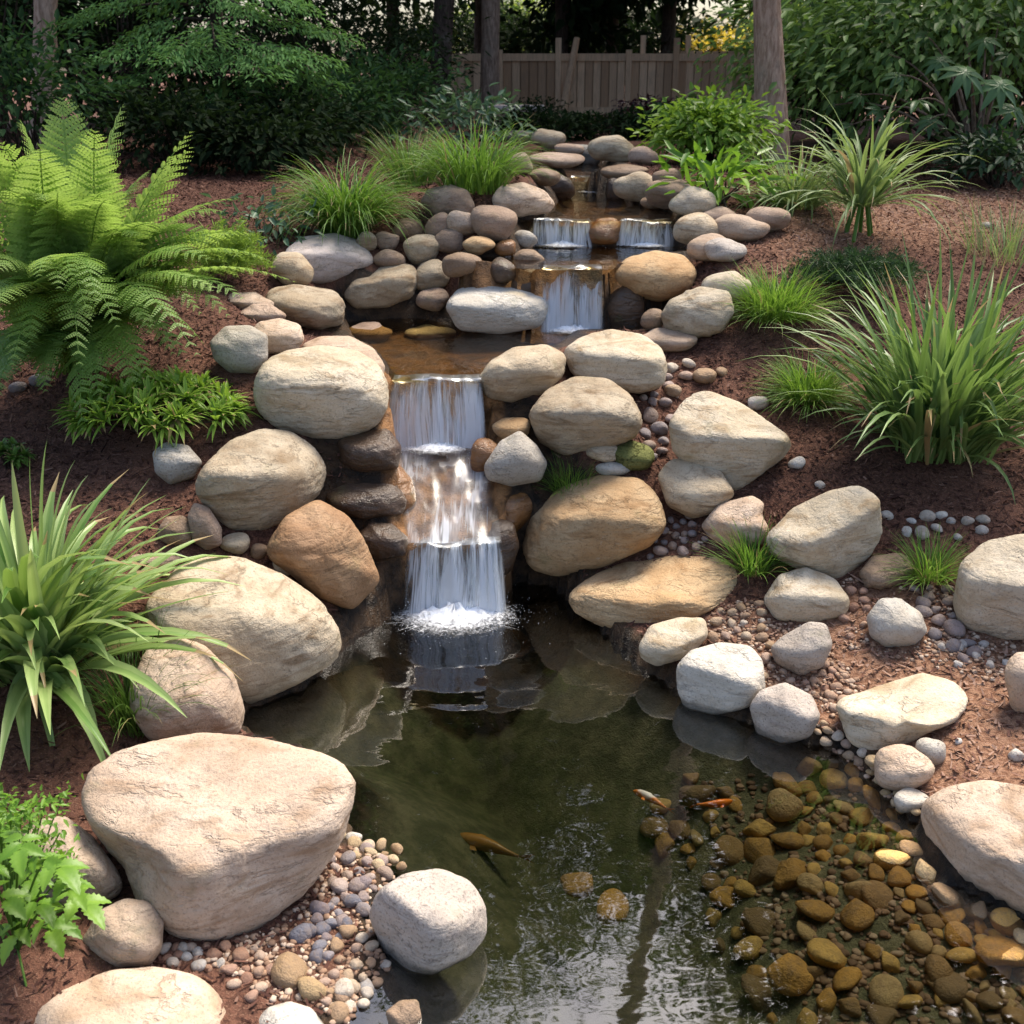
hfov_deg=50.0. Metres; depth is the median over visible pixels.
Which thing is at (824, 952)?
submerged stone
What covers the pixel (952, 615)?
pebble
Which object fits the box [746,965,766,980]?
submerged stone
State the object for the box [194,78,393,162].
dark shrub
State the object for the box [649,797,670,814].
submerged stone
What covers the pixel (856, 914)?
submerged stone
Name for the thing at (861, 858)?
submerged stone
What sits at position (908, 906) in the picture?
submerged stone
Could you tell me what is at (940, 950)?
submerged stone
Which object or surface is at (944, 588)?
pebble
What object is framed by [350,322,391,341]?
stone
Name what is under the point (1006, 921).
submerged stone
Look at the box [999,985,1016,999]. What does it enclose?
submerged stone
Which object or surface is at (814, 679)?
pebble
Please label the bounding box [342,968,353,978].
pebble
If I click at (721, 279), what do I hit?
stone
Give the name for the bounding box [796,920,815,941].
submerged stone
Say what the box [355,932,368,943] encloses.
pebble
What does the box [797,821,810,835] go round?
submerged stone
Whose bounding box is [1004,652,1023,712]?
stone
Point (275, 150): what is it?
dark shrub
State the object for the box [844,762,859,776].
submerged stone
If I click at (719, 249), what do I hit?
stone
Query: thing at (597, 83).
wooden fence
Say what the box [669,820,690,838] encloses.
submerged stone
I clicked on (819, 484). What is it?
pebble
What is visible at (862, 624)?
pebble
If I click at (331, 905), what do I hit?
pebble
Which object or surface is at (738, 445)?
boulder
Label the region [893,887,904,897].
submerged stone
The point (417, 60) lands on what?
dark shrub
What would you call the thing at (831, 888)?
submerged stone
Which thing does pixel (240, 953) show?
pebble
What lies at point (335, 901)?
pebble
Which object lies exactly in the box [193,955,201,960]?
pebble
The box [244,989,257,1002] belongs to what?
pebble
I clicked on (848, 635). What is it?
pebble
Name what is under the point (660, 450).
pebble
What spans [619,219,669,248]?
waterfall
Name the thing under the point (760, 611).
pebble
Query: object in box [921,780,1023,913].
boulder
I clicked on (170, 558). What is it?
stone
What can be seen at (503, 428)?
stone
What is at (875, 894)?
submerged stone
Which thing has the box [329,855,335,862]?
pebble
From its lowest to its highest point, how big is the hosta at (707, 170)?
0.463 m
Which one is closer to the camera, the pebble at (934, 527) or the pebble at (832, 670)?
the pebble at (832, 670)
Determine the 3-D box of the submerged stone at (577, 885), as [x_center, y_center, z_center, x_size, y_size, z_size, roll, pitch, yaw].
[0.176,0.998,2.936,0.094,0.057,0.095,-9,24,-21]
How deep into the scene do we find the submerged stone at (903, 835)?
2.95 m
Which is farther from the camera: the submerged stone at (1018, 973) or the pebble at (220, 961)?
the submerged stone at (1018, 973)
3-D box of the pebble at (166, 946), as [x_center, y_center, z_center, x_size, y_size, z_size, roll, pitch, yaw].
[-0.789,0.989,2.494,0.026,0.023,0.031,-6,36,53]
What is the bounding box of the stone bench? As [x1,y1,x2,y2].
[489,105,544,127]
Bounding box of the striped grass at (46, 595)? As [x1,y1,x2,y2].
[0,442,249,771]
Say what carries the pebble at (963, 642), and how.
on the ground at (554, 732)
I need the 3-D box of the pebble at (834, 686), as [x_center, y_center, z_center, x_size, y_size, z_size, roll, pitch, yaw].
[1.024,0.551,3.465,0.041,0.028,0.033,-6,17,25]
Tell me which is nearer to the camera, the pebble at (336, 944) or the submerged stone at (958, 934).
the pebble at (336, 944)
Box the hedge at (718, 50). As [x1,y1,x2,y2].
[668,36,753,82]
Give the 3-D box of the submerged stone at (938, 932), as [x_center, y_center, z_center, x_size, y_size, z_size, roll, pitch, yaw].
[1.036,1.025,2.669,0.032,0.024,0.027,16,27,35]
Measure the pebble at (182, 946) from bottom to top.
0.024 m
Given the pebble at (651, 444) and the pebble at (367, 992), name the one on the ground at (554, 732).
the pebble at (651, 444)
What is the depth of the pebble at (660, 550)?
4.14 m
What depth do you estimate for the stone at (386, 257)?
5.50 m
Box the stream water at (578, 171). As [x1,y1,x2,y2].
[547,163,603,177]
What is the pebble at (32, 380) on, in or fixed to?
on the ground at (554, 732)
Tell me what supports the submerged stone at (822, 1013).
on the ground at (554, 732)
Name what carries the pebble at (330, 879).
on the ground at (554, 732)
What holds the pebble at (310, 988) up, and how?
on the gravel
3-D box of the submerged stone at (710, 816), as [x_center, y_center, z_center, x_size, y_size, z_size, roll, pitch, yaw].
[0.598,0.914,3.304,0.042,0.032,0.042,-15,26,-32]
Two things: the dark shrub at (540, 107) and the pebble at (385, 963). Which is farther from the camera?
the dark shrub at (540, 107)
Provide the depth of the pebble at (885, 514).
3.99 m
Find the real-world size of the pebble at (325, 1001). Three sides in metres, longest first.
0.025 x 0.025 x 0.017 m
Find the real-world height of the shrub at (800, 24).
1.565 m
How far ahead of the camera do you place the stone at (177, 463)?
3.92 m
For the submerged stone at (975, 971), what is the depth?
2.56 m
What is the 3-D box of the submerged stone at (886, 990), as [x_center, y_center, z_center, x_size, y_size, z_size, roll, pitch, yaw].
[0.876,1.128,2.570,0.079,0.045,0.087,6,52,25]
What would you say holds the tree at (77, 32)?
on the ground at (554, 732)
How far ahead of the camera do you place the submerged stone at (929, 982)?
2.57 m
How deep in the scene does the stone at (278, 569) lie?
3.83 m
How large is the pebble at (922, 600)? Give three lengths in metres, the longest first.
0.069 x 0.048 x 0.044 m
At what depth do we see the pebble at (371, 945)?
2.53 m
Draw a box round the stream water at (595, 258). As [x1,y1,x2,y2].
[486,246,683,268]
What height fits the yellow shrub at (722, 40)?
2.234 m
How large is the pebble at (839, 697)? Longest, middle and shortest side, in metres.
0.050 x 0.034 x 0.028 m
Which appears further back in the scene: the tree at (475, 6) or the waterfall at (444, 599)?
the tree at (475, 6)
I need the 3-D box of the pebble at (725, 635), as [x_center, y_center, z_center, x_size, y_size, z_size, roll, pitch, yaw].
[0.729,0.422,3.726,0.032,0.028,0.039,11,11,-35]
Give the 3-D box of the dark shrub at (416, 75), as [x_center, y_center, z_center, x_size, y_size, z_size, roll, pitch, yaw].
[-1.327,-4.095,10.754,2.009,0.961,1.823,0,22,0]
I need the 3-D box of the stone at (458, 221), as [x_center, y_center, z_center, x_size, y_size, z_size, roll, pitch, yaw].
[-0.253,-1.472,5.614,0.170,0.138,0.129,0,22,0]
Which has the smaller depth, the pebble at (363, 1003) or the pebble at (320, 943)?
the pebble at (363, 1003)
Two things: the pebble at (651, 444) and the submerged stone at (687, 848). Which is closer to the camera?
the submerged stone at (687, 848)
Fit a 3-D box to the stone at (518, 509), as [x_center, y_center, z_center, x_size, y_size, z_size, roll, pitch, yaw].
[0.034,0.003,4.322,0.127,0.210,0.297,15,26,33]
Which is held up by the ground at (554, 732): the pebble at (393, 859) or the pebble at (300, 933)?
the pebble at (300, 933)
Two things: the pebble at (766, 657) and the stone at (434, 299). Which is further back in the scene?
the stone at (434, 299)
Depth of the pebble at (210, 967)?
2.45 m
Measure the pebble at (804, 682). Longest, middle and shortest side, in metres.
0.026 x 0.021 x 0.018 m
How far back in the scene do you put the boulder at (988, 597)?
3.50 m
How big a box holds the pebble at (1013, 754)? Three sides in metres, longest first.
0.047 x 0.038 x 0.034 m
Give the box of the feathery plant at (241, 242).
[181,215,277,279]
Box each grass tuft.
[21,606,243,741]
[534,449,607,497]
[686,513,796,578]
[711,253,855,336]
[744,340,862,426]
[873,522,976,595]
[937,194,1023,266]
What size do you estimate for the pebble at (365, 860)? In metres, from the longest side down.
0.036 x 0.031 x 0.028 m
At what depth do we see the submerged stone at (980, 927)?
2.65 m
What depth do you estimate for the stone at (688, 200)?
5.76 m
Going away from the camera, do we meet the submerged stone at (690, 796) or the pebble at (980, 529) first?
the submerged stone at (690, 796)
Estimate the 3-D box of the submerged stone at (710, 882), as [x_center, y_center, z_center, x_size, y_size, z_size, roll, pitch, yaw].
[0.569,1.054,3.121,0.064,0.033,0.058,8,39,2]
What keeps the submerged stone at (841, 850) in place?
on the ground at (554, 732)
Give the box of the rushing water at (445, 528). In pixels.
[403,449,486,542]
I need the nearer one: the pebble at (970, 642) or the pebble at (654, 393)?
the pebble at (970, 642)
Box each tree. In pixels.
[0,0,201,126]
[23,0,266,122]
[28,0,57,147]
[37,0,368,131]
[175,0,409,99]
[319,0,466,63]
[411,0,530,61]
[424,0,454,126]
[470,0,653,61]
[478,0,500,119]
[526,0,661,85]
[609,0,739,84]
[671,0,909,117]
[753,0,790,166]
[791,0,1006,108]
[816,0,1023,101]
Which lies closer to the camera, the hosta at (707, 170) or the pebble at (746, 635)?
the pebble at (746, 635)
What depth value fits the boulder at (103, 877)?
2.57 m
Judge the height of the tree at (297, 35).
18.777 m
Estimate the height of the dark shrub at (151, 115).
0.739 m
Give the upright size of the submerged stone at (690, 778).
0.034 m
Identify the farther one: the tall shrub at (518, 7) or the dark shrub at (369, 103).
the tall shrub at (518, 7)
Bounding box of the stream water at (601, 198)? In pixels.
[521,193,677,220]
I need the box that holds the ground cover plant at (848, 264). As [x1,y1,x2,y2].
[778,242,933,293]
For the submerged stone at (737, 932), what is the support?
on the ground at (554, 732)
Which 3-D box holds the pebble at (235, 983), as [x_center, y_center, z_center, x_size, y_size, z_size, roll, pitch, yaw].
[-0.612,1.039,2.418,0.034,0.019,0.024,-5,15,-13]
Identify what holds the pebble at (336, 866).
on the ground at (554, 732)
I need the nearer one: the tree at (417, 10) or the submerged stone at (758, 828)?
the submerged stone at (758, 828)
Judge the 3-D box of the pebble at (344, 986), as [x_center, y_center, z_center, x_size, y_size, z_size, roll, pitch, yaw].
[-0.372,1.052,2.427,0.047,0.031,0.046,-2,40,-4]
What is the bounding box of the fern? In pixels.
[0,97,286,428]
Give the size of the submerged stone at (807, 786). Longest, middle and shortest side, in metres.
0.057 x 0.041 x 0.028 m
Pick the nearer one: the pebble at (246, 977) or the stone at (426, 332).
the pebble at (246, 977)
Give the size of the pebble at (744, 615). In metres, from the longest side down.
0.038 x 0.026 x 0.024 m
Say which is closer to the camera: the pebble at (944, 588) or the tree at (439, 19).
the pebble at (944, 588)
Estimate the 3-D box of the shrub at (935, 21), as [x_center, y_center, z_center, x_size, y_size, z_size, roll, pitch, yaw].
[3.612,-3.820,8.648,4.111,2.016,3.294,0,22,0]
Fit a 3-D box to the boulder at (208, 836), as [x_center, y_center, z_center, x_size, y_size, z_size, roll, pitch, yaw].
[-0.714,0.827,2.687,0.668,0.418,0.482,0,22,0]
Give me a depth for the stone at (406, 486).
4.21 m
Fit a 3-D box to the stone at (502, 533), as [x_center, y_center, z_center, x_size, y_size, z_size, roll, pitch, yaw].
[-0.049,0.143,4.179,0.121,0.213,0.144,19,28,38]
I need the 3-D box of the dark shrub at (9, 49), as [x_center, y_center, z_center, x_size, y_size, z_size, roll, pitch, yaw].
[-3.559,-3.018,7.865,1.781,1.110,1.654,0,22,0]
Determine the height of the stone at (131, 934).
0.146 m
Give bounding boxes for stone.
[83,898,163,966]
[131,552,182,565]
[152,442,201,483]
[156,515,191,544]
[187,503,221,549]
[210,325,267,373]
[220,532,249,553]
[229,292,273,309]
[241,302,285,321]
[250,543,266,558]
[255,318,303,353]
[259,1001,322,1023]
[265,284,345,329]
[271,252,313,285]
[273,563,289,575]
[302,336,384,372]
[326,483,406,519]
[338,429,401,471]
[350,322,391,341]
[356,231,376,250]
[360,521,407,560]
[373,249,405,266]
[375,231,398,249]
[386,999,421,1023]
[392,218,423,241]
[398,464,416,513]
[403,234,439,265]
[404,324,455,339]
[416,259,449,290]
[416,287,448,310]
[425,212,447,235]
[435,229,462,252]
[442,252,481,277]
[446,210,474,236]
[462,236,494,254]
[470,438,497,472]
[471,205,517,240]
[482,519,518,575]
[484,431,546,486]
[490,257,515,282]
[492,417,530,439]
[494,239,515,256]
[501,493,531,531]
[502,130,530,145]
[509,152,532,174]
[511,268,535,291]
[514,249,545,269]
[515,230,537,247]
[528,168,560,185]
[529,152,584,168]
[531,128,565,150]
[550,174,574,201]
[554,143,583,154]
[560,872,592,897]
[578,144,587,155]
[583,149,599,163]
[586,446,616,461]
[587,135,633,162]
[588,217,621,244]
[596,462,629,475]
[597,888,628,924]
[600,164,647,178]
[606,177,621,202]
[608,286,645,328]
[615,440,654,470]
[628,146,658,165]
[639,617,707,665]
[639,816,668,838]
[640,197,657,209]
[640,308,662,329]
[643,328,697,351]
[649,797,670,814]
[652,168,681,180]
[654,832,674,857]
[658,458,733,517]
[668,186,715,215]
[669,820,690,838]
[673,212,719,244]
[679,785,715,809]
[680,843,694,854]
[682,773,698,783]
[686,856,696,869]
[687,233,724,260]
[690,829,703,845]
[701,271,751,301]
[701,873,720,892]
[702,496,768,548]
[703,809,718,822]
[704,206,735,219]
[704,237,746,261]
[705,907,721,927]
[709,858,723,869]
[709,886,735,907]
[710,826,719,837]
[713,937,725,954]
[715,214,769,241]
[715,835,743,865]
[716,786,733,797]
[723,876,736,886]
[728,795,741,812]
[731,926,744,939]
[733,879,755,897]
[733,936,762,959]
[741,907,775,936]
[741,973,771,1013]
[742,818,775,837]
[743,837,775,863]
[745,206,790,232]
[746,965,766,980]
[748,855,779,886]
[750,683,819,744]
[766,788,802,821]
[766,953,813,995]
[766,1012,777,1023]
[770,832,804,849]
[771,622,831,674]
[772,772,802,796]
[773,858,805,890]
[795,900,834,922]
[796,756,822,776]
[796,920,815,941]
[796,1007,817,1023]
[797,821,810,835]
[797,872,823,894]
[798,780,815,793]
[801,806,813,814]
[802,835,814,846]
[806,791,822,804]
[806,938,846,969]
[807,862,820,874]
[807,966,823,982]
[813,834,832,849]
[815,849,830,861]
[816,822,831,835]
[816,987,836,1011]
[818,1007,830,1017]
[819,768,847,789]
[823,794,840,803]
[824,881,838,896]
[826,758,838,768]
[829,812,844,824]
[832,966,862,989]
[833,800,853,814]
[833,844,849,855]
[837,858,853,867]
[837,997,861,1017]
[840,868,860,881]
[840,898,874,930]
[843,833,855,843]
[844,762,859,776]
[844,881,870,900]
[847,776,862,792]
[848,807,873,826]
[853,851,872,866]
[856,832,888,849]
[859,553,915,589]
[861,880,893,910]
[862,785,880,809]
[864,943,880,959]
[866,1004,896,1023]
[867,597,926,646]
[868,863,884,881]
[868,973,903,1009]
[873,848,909,870]
[874,744,934,790]
[881,950,899,972]
[882,821,900,833]
[886,808,897,819]
[887,866,912,887]
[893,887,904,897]
[894,787,927,812]
[894,910,909,925]
[895,830,913,841]
[897,994,922,1008]
[898,840,922,856]
[901,900,916,913]
[905,884,927,899]
[905,930,933,953]
[907,981,923,993]
[908,924,920,930]
[915,737,945,765]
[915,858,935,884]
[915,898,933,914]
[922,914,944,928]
[925,954,953,981]
[925,975,932,987]
[931,882,964,908]
[931,945,946,957]
[932,928,943,939]
[933,971,967,1003]
[934,994,950,1008]
[938,906,965,924]
[944,921,972,946]
[945,947,976,962]
[962,998,982,1023]
[964,901,987,921]
[965,964,986,980]
[965,992,975,1002]
[974,920,986,933]
[974,934,986,943]
[975,935,1023,967]
[976,990,1002,1008]
[979,980,990,991]
[984,1012,1004,1023]
[988,929,1005,936]
[989,907,1023,936]
[992,966,1011,979]
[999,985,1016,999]
[1001,1006,1023,1023]
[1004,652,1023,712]
[1006,998,1016,1006]
[1013,928,1023,946]
[1013,967,1023,979]
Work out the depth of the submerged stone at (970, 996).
2.52 m
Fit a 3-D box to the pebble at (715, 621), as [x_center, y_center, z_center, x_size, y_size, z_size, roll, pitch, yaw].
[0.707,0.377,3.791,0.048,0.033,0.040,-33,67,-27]
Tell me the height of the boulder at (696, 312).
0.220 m
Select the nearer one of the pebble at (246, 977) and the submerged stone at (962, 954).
the pebble at (246, 977)
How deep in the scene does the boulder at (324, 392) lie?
4.09 m
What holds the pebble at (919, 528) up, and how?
on the ground at (554, 732)
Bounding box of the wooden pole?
[558,37,579,115]
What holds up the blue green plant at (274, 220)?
on the ground at (554, 732)
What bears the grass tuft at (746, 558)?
on the ground at (554, 732)
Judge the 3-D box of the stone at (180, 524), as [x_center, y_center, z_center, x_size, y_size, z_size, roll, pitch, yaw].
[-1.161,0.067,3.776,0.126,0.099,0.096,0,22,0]
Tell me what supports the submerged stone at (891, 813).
on the ground at (554, 732)
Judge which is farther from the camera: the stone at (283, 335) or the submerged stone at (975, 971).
the stone at (283, 335)
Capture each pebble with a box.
[8,382,26,392]
[29,374,50,385]
[160,942,171,954]
[162,954,172,962]
[166,957,178,966]
[171,942,178,950]
[172,950,182,959]
[177,942,187,951]
[181,952,192,960]
[187,942,196,951]
[191,959,206,971]
[192,946,202,955]
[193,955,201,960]
[202,942,210,949]
[204,964,212,971]
[206,948,221,958]
[216,957,224,967]
[219,940,230,951]
[220,964,237,974]
[226,978,241,988]
[232,946,249,963]
[240,972,252,984]
[241,965,249,971]
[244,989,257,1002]
[249,944,257,951]
[253,965,264,976]
[254,951,265,959]
[254,982,267,993]
[265,963,272,974]
[270,952,307,988]
[289,923,311,943]
[298,976,326,1001]
[308,923,316,937]
[309,900,329,915]
[309,948,322,963]
[310,912,322,924]
[312,939,327,950]
[315,921,330,935]
[318,977,330,985]
[321,932,331,941]
[321,997,331,1006]
[322,951,334,961]
[325,918,336,928]
[326,988,333,993]
[327,876,336,885]
[328,902,334,910]
[328,968,339,979]
[328,1001,348,1023]
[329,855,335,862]
[329,897,339,905]
[330,862,339,872]
[330,878,348,894]
[330,937,343,952]
[333,909,343,915]
[334,955,345,963]
[334,978,353,996]
[334,992,349,1002]
[335,913,346,926]
[335,932,342,939]
[338,925,357,938]
[340,850,355,864]
[340,892,349,900]
[341,870,352,880]
[341,916,352,924]
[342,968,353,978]
[343,894,361,906]
[345,1000,355,1008]
[346,832,361,840]
[347,836,361,847]
[348,877,364,892]
[349,958,363,969]
[350,979,360,993]
[351,943,362,952]
[354,851,360,858]
[354,866,364,875]
[355,902,370,916]
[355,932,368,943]
[357,998,369,1008]
[358,842,372,851]
[358,890,369,901]
[358,973,367,981]
[360,875,371,889]
[360,978,373,990]
[360,986,373,998]
[361,856,372,866]
[363,839,374,848]
[364,847,376,856]
[364,940,378,950]
[365,957,375,968]
[366,873,375,879]
[369,884,377,891]
[371,858,384,869]
[372,977,383,986]
[376,838,385,850]
[376,865,392,880]
[377,854,388,865]
[380,959,390,968]
[388,854,398,863]
[391,843,402,854]
[396,861,406,870]
[639,394,647,400]
[639,428,650,438]
[643,407,658,423]
[643,440,655,449]
[647,553,653,559]
[648,397,656,405]
[650,391,658,396]
[650,421,667,434]
[653,546,668,555]
[656,447,667,454]
[658,397,671,406]
[658,436,668,444]
[660,540,667,544]
[662,381,673,387]
[662,527,668,534]
[664,384,681,396]
[665,373,672,379]
[665,414,672,421]
[667,362,678,372]
[667,516,673,522]
[668,541,676,549]
[672,531,679,538]
[673,523,679,528]
[677,546,688,555]
[678,371,692,379]
[679,518,686,524]
[680,537,688,543]
[682,358,695,367]
[687,530,696,536]
[688,521,696,526]
[692,542,700,550]
[693,368,716,383]
[701,536,707,541]
[707,631,717,643]
[710,617,722,625]
[716,367,727,376]
[717,607,723,614]
[721,631,730,639]
[727,608,736,615]
[727,618,736,627]
[733,626,740,633]
[736,602,745,610]
[740,612,750,618]
[740,620,747,625]
[740,631,751,639]
[748,396,768,409]
[753,600,764,606]
[755,632,767,641]
[756,608,766,615]
[757,623,766,631]
[761,652,771,663]
[764,671,768,680]
[765,641,773,648]
[767,664,775,669]
[779,668,786,674]
[786,677,794,683]
[788,456,805,468]
[801,680,809,684]
[809,676,818,683]
[814,481,825,488]
[814,728,821,734]
[818,669,826,676]
[819,720,828,725]
[820,684,828,690]
[820,736,832,745]
[821,661,829,668]
[822,726,832,733]
[824,690,837,699]
[827,673,834,679]
[828,667,836,673]
[829,703,836,712]
[830,682,842,690]
[832,730,843,740]
[837,694,846,701]
[838,614,849,621]
[840,739,850,748]
[842,750,853,759]
[843,689,851,694]
[845,586,856,594]
[845,632,854,638]
[848,602,858,611]
[854,757,862,766]
[857,686,864,691]
[857,747,866,757]
[858,596,869,603]
[859,587,867,593]
[859,621,867,627]
[862,605,870,611]
[865,755,875,766]
[866,769,873,774]
[880,788,890,795]
[881,510,893,519]
[890,798,894,806]
[901,526,911,536]
[906,518,916,523]
[909,585,919,591]
[910,808,920,815]
[914,525,929,539]
[915,596,930,607]
[915,605,932,616]
[919,510,935,521]
[923,592,934,600]
[928,628,941,639]
[930,524,942,531]
[931,606,941,613]
[931,614,945,626]
[935,511,947,518]
[937,642,945,650]
[941,585,953,591]
[942,595,952,605]
[943,619,965,636]
[945,638,960,652]
[946,517,955,523]
[948,612,956,618]
[953,533,962,540]
[953,660,962,667]
[955,738,961,744]
[957,652,969,662]
[960,639,967,647]
[961,516,974,524]
[963,639,976,646]
[966,645,981,656]
[972,652,980,658]
[975,514,990,523]
[975,525,988,534]
[978,640,988,647]
[982,222,990,227]
[986,660,994,668]
[1002,659,1007,664]
[1008,748,1023,760]
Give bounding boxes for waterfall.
[384,537,561,653]
[390,383,482,460]
[534,218,591,248]
[542,274,601,338]
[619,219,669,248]
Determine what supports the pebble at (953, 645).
on the ground at (554, 732)
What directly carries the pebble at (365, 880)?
on the ground at (554, 732)
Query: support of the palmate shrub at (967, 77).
on the ground at (554, 732)
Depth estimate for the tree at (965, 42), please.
14.74 m
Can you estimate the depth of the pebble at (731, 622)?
3.76 m
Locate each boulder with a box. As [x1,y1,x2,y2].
[20,816,121,905]
[34,967,225,1023]
[81,733,355,940]
[129,639,244,740]
[145,556,341,703]
[195,429,325,530]
[253,345,388,438]
[267,500,378,608]
[285,233,373,283]
[344,263,416,308]
[369,869,486,974]
[421,184,474,216]
[446,286,547,334]
[479,344,565,401]
[492,182,554,217]
[522,475,665,575]
[529,376,641,454]
[564,329,666,393]
[569,555,736,627]
[612,171,651,201]
[614,250,696,301]
[645,179,689,208]
[661,286,733,337]
[669,391,790,490]
[676,642,765,714]
[764,567,849,621]
[766,486,881,577]
[836,673,967,749]
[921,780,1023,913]
[953,534,1023,639]
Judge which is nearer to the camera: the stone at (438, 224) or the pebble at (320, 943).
the pebble at (320, 943)
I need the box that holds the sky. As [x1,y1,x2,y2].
[29,0,921,73]
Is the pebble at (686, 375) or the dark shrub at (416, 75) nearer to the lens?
the pebble at (686, 375)
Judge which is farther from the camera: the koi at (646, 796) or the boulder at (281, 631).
the boulder at (281, 631)
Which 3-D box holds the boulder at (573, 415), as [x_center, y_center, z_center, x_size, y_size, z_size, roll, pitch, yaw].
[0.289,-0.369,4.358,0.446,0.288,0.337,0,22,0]
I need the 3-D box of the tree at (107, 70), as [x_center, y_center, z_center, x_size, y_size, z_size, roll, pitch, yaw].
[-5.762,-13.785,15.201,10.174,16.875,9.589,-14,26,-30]
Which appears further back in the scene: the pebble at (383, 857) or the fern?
the fern
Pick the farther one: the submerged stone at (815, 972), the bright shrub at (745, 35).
the bright shrub at (745, 35)
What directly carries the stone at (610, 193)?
on the ground at (554, 732)
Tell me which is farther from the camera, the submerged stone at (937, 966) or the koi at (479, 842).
the koi at (479, 842)
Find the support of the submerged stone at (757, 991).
on the ground at (554, 732)
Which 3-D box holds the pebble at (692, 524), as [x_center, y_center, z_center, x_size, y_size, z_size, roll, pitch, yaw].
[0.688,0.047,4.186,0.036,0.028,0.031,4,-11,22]
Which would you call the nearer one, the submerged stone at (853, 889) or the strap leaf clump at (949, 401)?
the submerged stone at (853, 889)
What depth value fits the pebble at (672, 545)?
4.14 m
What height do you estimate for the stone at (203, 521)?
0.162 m
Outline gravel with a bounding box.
[205,397,1023,1023]
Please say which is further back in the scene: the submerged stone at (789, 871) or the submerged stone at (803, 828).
the submerged stone at (803, 828)
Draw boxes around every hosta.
[383,78,536,150]
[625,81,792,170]
[646,136,809,209]
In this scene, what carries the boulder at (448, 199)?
on the ground at (554, 732)
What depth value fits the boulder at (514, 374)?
4.41 m
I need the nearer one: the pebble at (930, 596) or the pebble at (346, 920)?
the pebble at (346, 920)
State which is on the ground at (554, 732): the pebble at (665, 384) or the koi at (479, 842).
the pebble at (665, 384)
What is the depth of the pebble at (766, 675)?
3.53 m
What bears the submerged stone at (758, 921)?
on the ground at (554, 732)
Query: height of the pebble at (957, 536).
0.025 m
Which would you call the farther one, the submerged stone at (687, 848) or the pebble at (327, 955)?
the submerged stone at (687, 848)
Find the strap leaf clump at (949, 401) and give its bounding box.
[739,227,1023,504]
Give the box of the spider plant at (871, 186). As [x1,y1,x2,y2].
[743,85,983,250]
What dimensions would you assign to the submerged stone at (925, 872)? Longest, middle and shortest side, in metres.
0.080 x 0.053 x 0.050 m
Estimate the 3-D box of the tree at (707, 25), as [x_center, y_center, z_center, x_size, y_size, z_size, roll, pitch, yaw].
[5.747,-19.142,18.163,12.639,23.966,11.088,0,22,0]
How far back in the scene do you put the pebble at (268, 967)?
2.46 m
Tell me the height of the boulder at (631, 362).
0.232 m
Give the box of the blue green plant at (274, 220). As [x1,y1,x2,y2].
[200,183,325,255]
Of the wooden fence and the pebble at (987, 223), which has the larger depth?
the wooden fence
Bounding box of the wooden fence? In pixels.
[386,35,809,117]
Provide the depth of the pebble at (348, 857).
2.79 m
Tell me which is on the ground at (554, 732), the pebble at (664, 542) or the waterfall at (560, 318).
the pebble at (664, 542)
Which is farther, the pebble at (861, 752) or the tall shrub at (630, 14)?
the tall shrub at (630, 14)
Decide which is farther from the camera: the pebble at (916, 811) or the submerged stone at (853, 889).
the pebble at (916, 811)
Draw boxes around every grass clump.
[246,146,438,251]
[354,115,463,188]
[381,112,564,194]
[718,131,875,228]
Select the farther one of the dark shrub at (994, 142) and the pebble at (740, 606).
the dark shrub at (994, 142)
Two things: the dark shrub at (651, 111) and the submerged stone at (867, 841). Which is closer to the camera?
the submerged stone at (867, 841)
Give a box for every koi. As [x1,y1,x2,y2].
[460,832,534,862]
[633,789,672,812]
[690,799,732,807]
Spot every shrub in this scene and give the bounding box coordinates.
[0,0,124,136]
[0,0,320,131]
[0,5,147,170]
[0,437,36,469]
[49,361,260,456]
[58,76,276,175]
[64,0,426,118]
[80,65,316,159]
[167,101,348,179]
[194,0,491,131]
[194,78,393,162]
[257,60,432,150]
[298,20,477,116]
[300,40,472,139]
[384,0,528,61]
[455,0,543,53]
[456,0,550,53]
[457,0,605,61]
[472,105,609,142]
[495,94,573,129]
[534,0,658,53]
[549,110,627,130]
[555,104,657,140]
[590,1,720,61]
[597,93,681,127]
[620,96,731,140]
[676,17,752,61]
[677,0,1023,145]
[704,0,811,46]
[706,0,1023,155]
[723,3,805,53]
[751,5,1023,137]
[821,11,1023,175]
[913,117,1023,191]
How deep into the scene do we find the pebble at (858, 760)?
3.23 m
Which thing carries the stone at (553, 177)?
on the ground at (554, 732)
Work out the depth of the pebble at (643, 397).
4.61 m
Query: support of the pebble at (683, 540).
on the ground at (554, 732)
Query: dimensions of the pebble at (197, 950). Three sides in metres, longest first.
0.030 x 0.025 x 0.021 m
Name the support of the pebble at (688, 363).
on the ground at (554, 732)
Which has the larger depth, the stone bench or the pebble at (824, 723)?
the stone bench
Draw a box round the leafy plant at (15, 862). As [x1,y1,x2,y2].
[0,773,111,986]
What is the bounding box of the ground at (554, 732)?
[0,74,1023,1023]
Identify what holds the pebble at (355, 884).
on the ground at (554, 732)
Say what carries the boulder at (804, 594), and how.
on the ground at (554, 732)
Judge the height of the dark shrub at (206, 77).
0.778 m
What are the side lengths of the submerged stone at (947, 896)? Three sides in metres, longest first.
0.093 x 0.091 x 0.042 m
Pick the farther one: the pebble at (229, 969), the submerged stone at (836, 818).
the submerged stone at (836, 818)
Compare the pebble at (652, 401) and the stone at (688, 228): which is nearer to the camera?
the pebble at (652, 401)
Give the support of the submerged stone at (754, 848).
on the ground at (554, 732)
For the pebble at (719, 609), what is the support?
on the ground at (554, 732)
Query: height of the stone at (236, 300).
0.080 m

